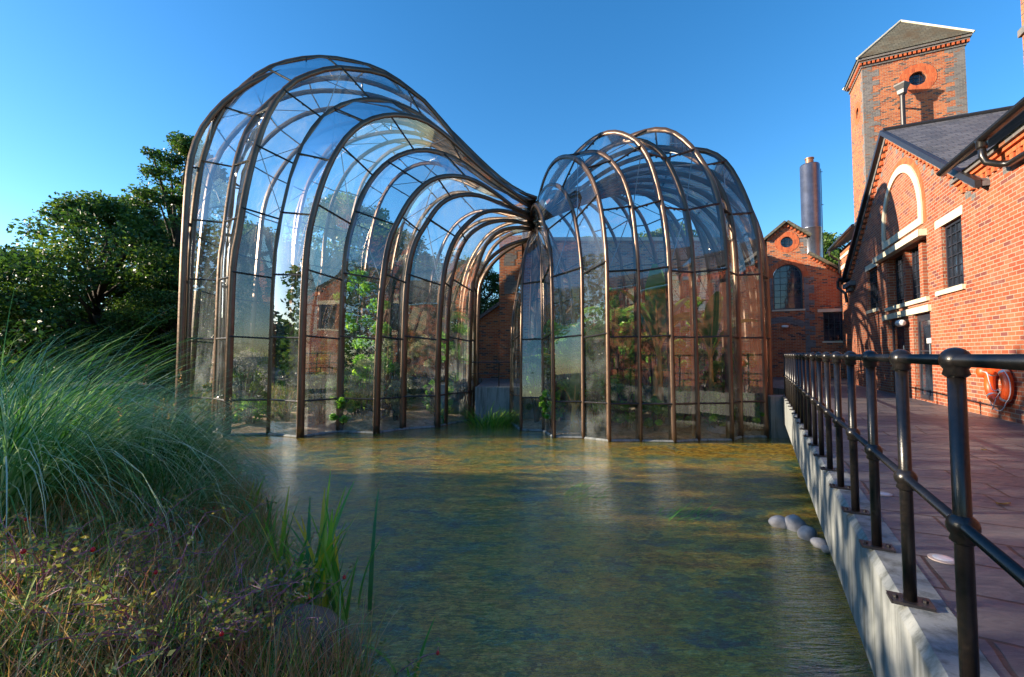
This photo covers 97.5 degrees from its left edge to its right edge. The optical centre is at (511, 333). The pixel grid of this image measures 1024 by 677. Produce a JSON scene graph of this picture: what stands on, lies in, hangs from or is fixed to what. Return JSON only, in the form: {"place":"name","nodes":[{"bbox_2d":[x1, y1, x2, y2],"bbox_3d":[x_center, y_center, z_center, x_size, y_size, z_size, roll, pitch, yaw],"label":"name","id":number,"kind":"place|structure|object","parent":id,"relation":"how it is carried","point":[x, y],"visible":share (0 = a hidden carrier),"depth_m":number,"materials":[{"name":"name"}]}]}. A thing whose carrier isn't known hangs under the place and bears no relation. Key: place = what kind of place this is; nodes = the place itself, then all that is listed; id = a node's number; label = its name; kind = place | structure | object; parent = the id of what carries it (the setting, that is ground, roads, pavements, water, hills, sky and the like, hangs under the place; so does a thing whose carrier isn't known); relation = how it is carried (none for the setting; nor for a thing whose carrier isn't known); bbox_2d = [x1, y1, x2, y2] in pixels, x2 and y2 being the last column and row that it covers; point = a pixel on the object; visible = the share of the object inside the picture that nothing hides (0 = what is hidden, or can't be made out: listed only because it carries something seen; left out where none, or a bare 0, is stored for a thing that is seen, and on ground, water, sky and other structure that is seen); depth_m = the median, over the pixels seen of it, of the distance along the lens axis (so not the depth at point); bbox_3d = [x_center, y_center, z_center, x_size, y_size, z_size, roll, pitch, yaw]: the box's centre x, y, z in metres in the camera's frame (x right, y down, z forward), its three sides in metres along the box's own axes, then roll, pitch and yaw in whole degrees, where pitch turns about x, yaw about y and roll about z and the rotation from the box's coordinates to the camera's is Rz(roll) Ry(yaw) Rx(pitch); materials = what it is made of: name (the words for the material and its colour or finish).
{"place":"outdoors","nodes":[
{"label":"outdoors","id":0,"kind":"place"},
{"bbox_2d":[4,428,284,565],"bbox_3d":[-3.346,1.467,4.260,2.381,1.002,2.334,0,-3,0],"label":"grass tussock","id":1,"kind":"object","parent":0,"point":[199,503],"depth_m":4.16,"materials":[{"name":"plant"}]},
{"bbox_2d":[1,418,297,555],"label":"bank grass","id":2,"kind":"structure","parent":0,"point":[257,500],"depth_m":4.90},
{"bbox_2d":[0,446,420,676],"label":"bank grass","id":3,"kind":"structure","parent":0,"point":[8,652],"depth_m":2.69,"materials":[{"name":"plant"}]},
{"bbox_2d":[0,365,774,676],"bbox_3d":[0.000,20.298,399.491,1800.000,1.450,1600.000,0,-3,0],"label":"ground","id":4,"kind":"structure","parent":0,"point":[455,404],"depth_m":4.19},
{"bbox_2d":[0,286,108,388],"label":"leafy tree","id":5,"kind":"object","parent":4,"relation":"on","point":[25,340],"visible":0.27,"depth_m":19.55,"materials":[{"name":"green plant"}]},
{"bbox_2d":[0,489,180,646],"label":"rose bush","id":6,"kind":"object","parent":4,"relation":"on","point":[71,527],"visible":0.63,"depth_m":2.46,"materials":[{"name":"green plant"}]},
{"bbox_2d":[0,322,192,431],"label":"grass tussock","id":7,"kind":"object","parent":4,"relation":"on","point":[17,378],"depth_m":6.57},
{"bbox_2d":[0,189,217,393],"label":"leafy tree","id":8,"kind":"object","parent":4,"relation":"on","point":[76,215],"visible":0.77,"depth_m":19.40,"materials":[{"name":"green plant"}]},
{"bbox_2d":[0,483,220,617],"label":"rose bush","id":9,"kind":"object","parent":4,"relation":"on","point":[119,559],"visible":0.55,"depth_m":2.82,"materials":[{"name":"green plant"}]},
{"bbox_2d":[25,376,217,441],"bbox_3d":[-6.930,1.382,7.834,3.716,1.600,3.612,0,-3,0],"label":"grass tussock","id":10,"kind":"object","parent":4,"relation":"on","point":[148,405],"depth_m":8.04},
{"bbox_2d":[0,326,244,503],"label":"grass tussock","id":11,"kind":"object","parent":4,"relation":"on","point":[19,410],"depth_m":4.97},
{"bbox_2d":[1,366,300,503],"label":"grass tussock","id":12,"kind":"object","parent":4,"relation":"on","point":[178,444],"depth_m":5.33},
{"bbox_2d":[0,281,308,607],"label":"grass tussock","id":13,"kind":"object","parent":4,"relation":"on","point":[20,462],"depth_m":3.52,"materials":[{"name":"plant"}]},
{"bbox_2d":[1,505,310,676],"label":"rose bush","id":14,"kind":"object","parent":4,"relation":"on","point":[143,637],"visible":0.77,"depth_m":2.33,"materials":[{"name":"green plant"}]},
{"bbox_2d":[84,481,228,543],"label":"rose bush","id":15,"kind":"object","parent":4,"relation":"on","point":[188,512],"visible":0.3,"depth_m":3.86,"materials":[{"name":"green plant"}]},
{"bbox_2d":[85,130,256,390],"bbox_3d":[-18.299,-3.961,24.680,7.776,14.405,7.530,0,-3,0],"label":"tall tree","id":16,"kind":"object","parent":4,"relation":"on","point":[170,199],"visible":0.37,"depth_m":23.90,"materials":[{"name":"green plant"}]},
{"bbox_2d":[85,269,258,390],"bbox_3d":[-15.807,-0.123,21.294,6.669,6.108,6.544,-2,-3,41],"label":"leafy tree","id":17,"kind":"object","parent":4,"relation":"on","point":[130,307],"visible":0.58,"depth_m":20.00,"materials":[{"name":"green plant"}]},
{"bbox_2d":[58,410,285,513],"bbox_3d":[-3.939,1.433,5.021,2.687,1.111,2.527,2,-3,-35],"label":"grass tussock","id":18,"kind":"object","parent":4,"relation":"on","point":[182,458],"depth_m":4.84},
{"bbox_2d":[121,489,276,583],"bbox_3d":[-2.479,1.617,3.603,0.651,0.817,0.938,-2,-3,38],"label":"rose bush","id":19,"kind":"object","parent":4,"relation":"on","point":[232,524],"visible":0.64,"depth_m":3.62,"materials":[{"name":"green plant"}]},
{"bbox_2d":[127,531,354,672],"bbox_3d":[-1.604,1.658,2.708,1.199,0.614,1.221,0,-3,0],"label":"rose bush","id":20,"kind":"object","parent":4,"relation":"on","point":[246,557],"visible":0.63,"depth_m":2.68,"materials":[{"name":"green plant"}]},
{"bbox_2d":[204,220,297,380],"bbox_3d":[-17.368,-2.138,30.042,9.067,11.094,9.087,-2,-3,33],"label":"sunlit tree","id":21,"kind":"object","parent":4,"relation":"on","point":[248,227],"visible":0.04,"depth_m":29.25,"materials":[{"name":"green plant"}]},
{"bbox_2d":[209,230,313,384],"bbox_3d":[-14.498,-1.466,26.114,6.248,9.261,6.051,0,-3,8],"label":"tall tree","id":22,"kind":"object","parent":4,"relation":"on","point":[268,239],"visible":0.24,"depth_m":25.23,"materials":[{"name":"green plant"}]},
{"bbox_2d":[268,604,348,664],"bbox_3d":[-1.518,2.253,3.229,0.646,0.472,0.850,0,-3,-5],"label":"boulder","id":23,"kind":"object","parent":4,"relation":"on","point":[329,613],"visible":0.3,"depth_m":3.16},
{"bbox_2d":[233,246,397,385],"bbox_3d":[-11.228,-0.938,25.469,9.956,8.290,9.770,1,-3,-22],"label":"leafy tree","id":24,"kind":"object","parent":4,"relation":"on","point":[326,322],"visible":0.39,"depth_m":23.06,"materials":[{"name":"green plant"}]},
{"bbox_2d":[191,403,464,434],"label":"soil","id":25,"kind":"structure","parent":4,"relation":"on","point":[417,418],"depth_m":13.61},
{"bbox_2d":[206,350,282,416],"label":"shrub","id":26,"kind":"object","parent":25,"relation":"on","point":[248,357],"visible":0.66,"depth_m":14.53,"materials":[{"name":"green plant"}]},
{"bbox_2d":[232,395,266,423],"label":"shrub","id":27,"kind":"object","parent":25,"relation":"on","point":[246,405],"visible":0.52,"depth_m":13.09,"materials":[{"name":"green plant"}]},
{"bbox_2d":[232,347,277,407],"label":"shrub","id":28,"kind":"object","parent":25,"relation":"on","point":[253,384],"visible":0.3,"depth_m":16.11,"materials":[{"name":"green plant"}]},
{"bbox_2d":[263,369,297,417],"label":"shrub","id":29,"kind":"object","parent":25,"relation":"on","point":[279,408],"visible":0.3,"depth_m":14.13,"materials":[{"name":"green plant"}]},
{"bbox_2d":[275,351,297,421],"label":"conifer","id":30,"kind":"object","parent":25,"relation":"on","point":[288,356],"visible":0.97,"depth_m":13.45,"materials":[{"name":"green plant"}]},
{"bbox_2d":[254,330,327,399],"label":"shrub","id":31,"kind":"object","parent":25,"relation":"on","point":[282,343],"visible":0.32,"depth_m":17.94,"materials":[{"name":"green plant"}]},
{"bbox_2d":[305,371,334,414],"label":"shrub","id":32,"kind":"object","parent":25,"relation":"on","point":[315,383],"visible":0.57,"depth_m":14.05,"materials":[{"name":"green plant"}]},
{"bbox_2d":[305,357,336,423],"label":"shrub","id":33,"kind":"object","parent":25,"relation":"on","point":[319,417],"visible":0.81,"depth_m":13.34,"materials":[{"name":"green plant"}]},
{"bbox_2d":[306,339,365,400],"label":"shrub","id":34,"kind":"object","parent":25,"relation":"on","point":[348,350],"visible":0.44,"depth_m":16.89,"materials":[{"name":"green plant"}]},
{"bbox_2d":[323,392,355,426],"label":"shrub","id":35,"kind":"object","parent":25,"relation":"on","point":[351,408],"visible":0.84,"depth_m":13.04,"materials":[{"name":"green plant"}]},
{"bbox_2d":[174,55,537,437],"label":"glasshouse","id":36,"kind":"structure","parent":25,"relation":"on","point":[454,156],"depth_m":13.99,"materials":[{"name":"glass"}]},
{"bbox_2d":[325,268,394,397],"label":"citrus tree","id":37,"kind":"object","parent":25,"relation":"on","point":[367,288],"visible":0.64,"depth_m":14.99,"materials":[{"name":"green plant"}]},
{"bbox_2d":[344,366,385,417],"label":"shrub","id":38,"kind":"object","parent":25,"relation":"on","point":[365,374],"visible":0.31,"depth_m":14.22,"materials":[{"name":"green plant"}]},
{"bbox_2d":[344,358,386,420],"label":"shrub","id":39,"kind":"object","parent":25,"relation":"on","point":[367,362],"visible":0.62,"depth_m":13.66,"materials":[{"name":"green plant"}]},
{"bbox_2d":[361,340,412,410],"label":"olive tree","id":40,"kind":"object","parent":25,"relation":"on","point":[391,344],"visible":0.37,"depth_m":15.84,"materials":[{"name":"green plant"}]},
{"bbox_2d":[380,380,412,420],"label":"shrub","id":41,"kind":"object","parent":25,"relation":"on","point":[395,403],"visible":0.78,"depth_m":14.07,"materials":[{"name":"green plant"}]},
{"bbox_2d":[373,326,434,400],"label":"shrub","id":42,"kind":"object","parent":25,"relation":"on","point":[410,333],"visible":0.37,"depth_m":17.72,"materials":[{"name":"green plant"}]},
{"bbox_2d":[422,379,453,413],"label":"shrub","id":43,"kind":"object","parent":25,"relation":"on","point":[429,406],"visible":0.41,"depth_m":15.09,"materials":[{"name":"green plant"}]},
{"bbox_2d":[270,191,409,374],"bbox_3d":[-12.001,-3.494,31.997,11.251,13.735,11.226,0,-3,0],"label":"sunlit tree","id":44,"kind":"object","parent":4,"relation":"on","point":[340,207],"visible":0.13,"depth_m":30.62,"materials":[{"name":"green plant"}]},
{"bbox_2d":[285,637,442,676],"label":"rose bush","id":45,"kind":"object","parent":4,"relation":"on","point":[415,662],"visible":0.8,"depth_m":2.75,"materials":[{"name":"green plant"}]},
{"bbox_2d":[308,220,444,375],"bbox_3d":[-8.360,-2.130,30.229,9.974,11.094,9.996,2,-3,-36],"label":"sunlit tree","id":46,"kind":"object","parent":4,"relation":"on","point":[380,236],"visible":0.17,"depth_m":28.84,"materials":[{"name":"green plant"}]},
{"bbox_2d":[336,246,435,389],"bbox_3d":[-7.018,-0.930,25.073,5.454,8.026,5.632,-1,-3,18],"label":"tall tree","id":47,"kind":"object","parent":4,"relation":"on","point":[418,285],"visible":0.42,"depth_m":24.30,"materials":[{"name":"green plant"}]},
{"bbox_2d":[372,260,486,361],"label":"sunlit tree","id":48,"kind":"object","parent":4,"relation":"on","point":[423,271],"visible":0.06,"depth_m":26.88,"materials":[{"name":"green plant"}]},
{"bbox_2d":[407,334,458,405],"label":"olive tree","id":49,"kind":"object","parent":4,"relation":"on","point":[423,346],"visible":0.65,"depth_m":16.56,"materials":[{"name":"green plant"}]},
{"bbox_2d":[409,255,498,356],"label":"leafy tree","id":50,"kind":"object","parent":4,"relation":"on","point":[491,287],"visible":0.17,"depth_m":25.75,"materials":[{"name":"green plant"}]},
{"bbox_2d":[452,403,529,428],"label":"reed clump","id":51,"kind":"object","parent":4,"relation":"on","point":[495,422],"visible":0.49,"depth_m":14.20,"materials":[{"name":"green plant"}]},
{"bbox_2d":[475,387,540,421],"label":"retaining wall","id":52,"kind":"structure","parent":4,"relation":"on","point":[485,397],"depth_m":15.01,"materials":[{"name":"concrete"}]},
{"bbox_2d":[515,403,760,439],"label":"soil","id":53,"kind":"structure","parent":4,"relation":"on","point":[619,431],"depth_m":12.42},
{"bbox_2d":[523,337,556,422],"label":"tropical shrub","id":54,"kind":"object","parent":53,"relation":"on","point":[531,345],"visible":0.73,"depth_m":13.78,"materials":[{"name":"green plant"}]},
{"bbox_2d":[526,319,572,409],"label":"tropical shrub","id":55,"kind":"object","parent":53,"relation":"on","point":[545,331],"visible":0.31,"depth_m":14.55,"materials":[{"name":"green plant"}]},
{"bbox_2d":[539,389,565,430],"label":"tropical shrub","id":56,"kind":"object","parent":53,"relation":"on","point":[547,412],"visible":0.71,"depth_m":12.85,"materials":[{"name":"green plant"}]},
{"bbox_2d":[533,351,589,420],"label":"palm","id":57,"kind":"object","parent":53,"relation":"on","point":[560,361],"visible":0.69,"depth_m":13.93,"materials":[{"name":"green plant"}]},
{"bbox_2d":[555,370,595,431],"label":"banana plant","id":58,"kind":"object","parent":53,"relation":"on","point":[572,389],"visible":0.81,"depth_m":12.43,"materials":[{"name":"green plant"}]},
{"bbox_2d":[549,323,603,414],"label":"tropical shrub","id":59,"kind":"object","parent":53,"relation":"on","point":[565,347],"visible":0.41,"depth_m":14.10,"materials":[{"name":"green plant"}]},
{"bbox_2d":[543,320,623,420],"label":"palm","id":60,"kind":"object","parent":53,"relation":"on","point":[592,331],"visible":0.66,"depth_m":13.44,"materials":[{"name":"green plant"}]},
{"bbox_2d":[585,373,612,431],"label":"tropical shrub","id":61,"kind":"object","parent":53,"relation":"on","point":[597,384],"visible":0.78,"depth_m":12.24,"materials":[{"name":"green plant"}]},
{"bbox_2d":[585,340,630,422],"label":"tropical shrub","id":62,"kind":"object","parent":53,"relation":"on","point":[597,354],"visible":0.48,"depth_m":13.22,"materials":[{"name":"green plant"}]},
{"bbox_2d":[577,302,644,369],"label":"palm","id":63,"kind":"object","parent":53,"relation":"on","point":[620,312],"visible":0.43,"depth_m":15.52,"materials":[{"name":"green plant"}]},
{"bbox_2d":[594,288,633,421],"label":"tropical shrub","id":64,"kind":"object","parent":53,"relation":"on","point":[614,302],"visible":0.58,"depth_m":13.48,"materials":[{"name":"green plant"}]},
{"bbox_2d":[601,323,647,411],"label":"tropical shrub","id":65,"kind":"object","parent":53,"relation":"on","point":[629,360],"visible":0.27,"depth_m":13.97,"materials":[{"name":"green plant"}]},
{"bbox_2d":[602,367,648,428],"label":"tropical shrub","id":66,"kind":"object","parent":53,"relation":"on","point":[619,393],"visible":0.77,"depth_m":12.37,"materials":[{"name":"green plant"}]},
{"bbox_2d":[610,318,656,409],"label":"tropical shrub","id":67,"kind":"object","parent":53,"relation":"on","point":[631,349],"visible":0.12,"depth_m":16.78,"materials":[{"name":"green plant"}]},
{"bbox_2d":[509,127,772,442],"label":"glasshouse","id":68,"kind":"structure","parent":53,"relation":"on","point":[714,205],"depth_m":13.03,"materials":[{"name":"glass"}]},
{"bbox_2d":[642,395,667,430],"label":"tropical shrub","id":69,"kind":"object","parent":53,"relation":"on","point":[656,422],"visible":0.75,"depth_m":12.12,"materials":[{"name":"green plant"}]},
{"bbox_2d":[633,331,681,412],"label":"tropical shrub","id":70,"kind":"object","parent":53,"relation":"on","point":[647,344],"visible":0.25,"depth_m":14.29,"materials":[{"name":"green plant"}]},
{"bbox_2d":[618,264,701,423],"bbox_3d":[4.492,0.408,13.200,2.344,4.788,1.938,-2,-3,31],"label":"banana plant","id":71,"kind":"object","parent":53,"relation":"on","point":[653,316],"visible":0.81,"depth_m":12.98,"materials":[{"name":"green plant"}]},
{"bbox_2d":[662,339,707,415],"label":"tropical shrub","id":72,"kind":"object","parent":53,"relation":"on","point":[678,352],"visible":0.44,"depth_m":14.02,"materials":[{"name":"green plant"}]},
{"bbox_2d":[666,379,703,426],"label":"tropical shrub","id":73,"kind":"object","parent":53,"relation":"on","point":[681,393],"visible":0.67,"depth_m":12.71,"materials":[{"name":"green plant"}]},
{"bbox_2d":[674,297,720,411],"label":"tropical shrub","id":74,"kind":"object","parent":53,"relation":"on","point":[685,330],"visible":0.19,"depth_m":15.39,"materials":[{"name":"green plant"}]},
{"bbox_2d":[698,338,734,401],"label":"tropical shrub","id":75,"kind":"object","parent":53,"relation":"on","point":[719,366],"visible":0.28,"depth_m":14.16,"materials":[{"name":"green plant"}]},
{"bbox_2d":[700,391,734,427],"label":"tropical shrub","id":76,"kind":"object","parent":53,"relation":"on","point":[716,411],"visible":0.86,"depth_m":12.11,"materials":[{"name":"green plant"}]},
{"bbox_2d":[683,288,757,415],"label":"banana plant","id":77,"kind":"object","parent":53,"relation":"on","point":[709,323],"visible":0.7,"depth_m":13.04,"materials":[{"name":"green plant"}]},
{"bbox_2d":[722,350,758,425],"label":"tropical shrub","id":78,"kind":"object","parent":53,"relation":"on","point":[749,375],"visible":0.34,"depth_m":13.25,"materials":[{"name":"green plant"}]},
{"bbox_2d":[734,392,764,430],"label":"tropical shrub","id":79,"kind":"object","parent":53,"relation":"on","point":[749,420],"visible":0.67,"depth_m":12.42,"materials":[{"name":"green plant"}]},
{"bbox_2d":[822,230,849,264],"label":"sunlit tree","id":80,"kind":"object","parent":4,"relation":"on","point":[828,240],"visible":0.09,"depth_m":32.23,"materials":[{"name":"green plant"}]},
{"bbox_2d":[768,395,999,676],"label":"concrete wall","id":81,"kind":"structure","parent":4,"relation":"on","point":[900,640],"depth_m":2.53,"materials":[{"name":"concrete"}]},
{"bbox_2d":[783,347,1023,676],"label":"railing","id":82,"kind":"object","parent":81,"relation":"on","point":[962,523],"visible":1,"depth_m":2.02,"materials":[{"name":"metal"}]},
{"bbox_2d":[0,0,1023,324],"label":"sky","id":83,"kind":"structure","parent":0,"point":[85,85],"materials":[{"name":"blue"}]},
{"bbox_2d":[165,419,873,676],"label":"water","id":84,"kind":"structure","parent":0,"point":[497,553],"depth_m":5.07,"materials":[{"name":"liquid"}]},
{"bbox_2d":[191,486,312,586],"bbox_3d":[-2.345,1.997,4.224,0.985,0.993,1.085,0,-3,0],"label":"iris clump","id":85,"kind":"object","parent":84,"relation":"on","point":[272,529],"visible":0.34,"depth_m":4.32,"materials":[{"name":"green plant"}]},
{"bbox_2d":[251,470,383,624],"bbox_3d":[-1.673,1.879,3.907,1.087,1.200,1.036,1,-3,-22],"label":"iris clump","id":86,"kind":"object","parent":84,"relation":"on","point":[325,555],"visible":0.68,"depth_m":3.77,"materials":[{"name":"green plant"}]},
{"bbox_2d":[629,444,795,456],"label":"pond weed","id":87,"kind":"object","parent":84,"relation":"on","point":[722,448],"visible":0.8,"depth_m":10.48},
{"bbox_2d":[408,377,1023,676],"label":"pavement","id":88,"kind":"structure","parent":0,"point":[997,470],"depth_m":3.67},
{"bbox_2d":[407,302,498,383],"bbox_3d":[-2.631,0.523,23.419,4.977,3.920,4.150,0,-3,10],"label":"brick lean to","id":89,"kind":"object","parent":88,"relation":"on","point":[489,337],"visible":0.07,"depth_m":21.22,"materials":[{"name":"brick"}]},
{"bbox_2d":[499,235,523,378],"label":"brick pier","id":90,"kind":"structure","parent":88,"relation":"on","point":[510,261],"depth_m":20.66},
{"bbox_2d":[524,237,722,384],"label":"brick still house","id":91,"kind":"structure","parent":88,"relation":"on","point":[589,248],"depth_m":21.15,"materials":[{"name":"red brick"}]},
{"bbox_2d":[764,220,843,377],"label":"brick workshop","id":92,"kind":"structure","parent":88,"relation":"on","point":[805,301],"depth_m":21.89,"materials":[{"name":"red brick"}]},
{"bbox_2d":[773,265,802,309],"bbox_3d":[13.631,-2.310,22.204,1.220,2.210,0.048,-1,-3,26],"label":"window","id":93,"kind":"structure","parent":92,"relation":"in","point":[787,279],"depth_m":22.20,"materials":[{"name":"clear glass"}]},
{"bbox_2d":[823,312,842,340],"bbox_3d":[15.417,-0.346,21.259,1.120,1.360,0.048,-1,-3,26],"label":"window","id":94,"kind":"structure","parent":92,"relation":"in","point":[832,321],"depth_m":21.35,"materials":[{"name":"black glass"}]},
{"bbox_2d":[800,157,823,257],"bbox_3d":[18.900,-4.379,28.228,1.093,13.550,1.093,2,-3,-31],"label":"steel chimney","id":95,"kind":"object","parent":88,"relation":"on","point":[811,198],"visible":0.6,"depth_m":27.97,"materials":[{"name":"grey metal"}]},
{"bbox_2d":[826,222,855,378],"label":"brick house","id":96,"kind":"structure","parent":88,"relation":"on","point":[844,237],"depth_m":20.43,"materials":[{"name":"red brick"}]},
{"bbox_2d":[836,105,1013,416],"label":"brick house","id":97,"kind":"structure","parent":88,"relation":"on","point":[915,256],"depth_m":11.09,"materials":[{"name":"red brick"}]},
{"bbox_2d":[892,318,904,391],"bbox_3d":[10.734,0.621,12.414,0.112,2.055,1.265,-1,-3,26],"label":"door","id":98,"kind":"structure","parent":97,"relation":"in","point":[898,342],"depth_m":12.66,"materials":[{"name":"black glass"}]},
{"bbox_2d":[895,255,903,304],"bbox_3d":[10.871,-1.487,12.453,0.048,1.400,1.070,-1,-3,26],"label":"window","id":99,"kind":"structure","parent":97,"relation":"in","point":[898,261],"depth_m":12.74,"materials":[{"name":"black glass"}]},
{"bbox_2d":[912,246,920,299],"bbox_3d":[10.353,-1.535,11.377,0.048,1.400,0.920,-1,-3,26],"label":"window","id":100,"kind":"structure","parent":97,"relation":"in","point":[915,252],"depth_m":11.66,"materials":[{"name":"black glass"}]},
{"bbox_2d":[917,313,933,400],"bbox_3d":[9.940,0.546,10.761,0.112,2.055,1.035,-1,-3,26],"label":"door","id":101,"kind":"structure","parent":97,"relation":"in","point":[923,321],"depth_m":10.91,"materials":[{"name":"grey glass"}]},
{"bbox_2d":[945,218,963,287],"bbox_3d":[9.195,-1.652,9.263,0.048,1.360,0.920,-1,-3,26],"label":"window","id":102,"kind":"structure","parent":97,"relation":"in","point":[953,231],"depth_m":9.41,"materials":[{"name":"black glass"}]},
{"bbox_2d":[936,97,1023,423],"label":"brick wing","id":103,"kind":"structure","parent":88,"relation":"on","point":[999,164],"depth_m":7.49,"materials":[{"name":"brick"}]},
{"bbox_2d":[976,368,1013,410],"bbox_3d":[8.283,0.889,7.684,0.200,0.854,0.985,-1,-3,26],"label":"lifebuoy","id":104,"kind":"object","parent":103,"relation":"attached to","point":[1005,397],"visible":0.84,"depth_m":7.52,"materials":[{"name":"orange plastic"}]},
{"bbox_2d":[842,20,975,221],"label":"brick tower","id":105,"kind":"structure","parent":0,"point":[904,72],"depth_m":23.93,"materials":[{"name":"red brick"}]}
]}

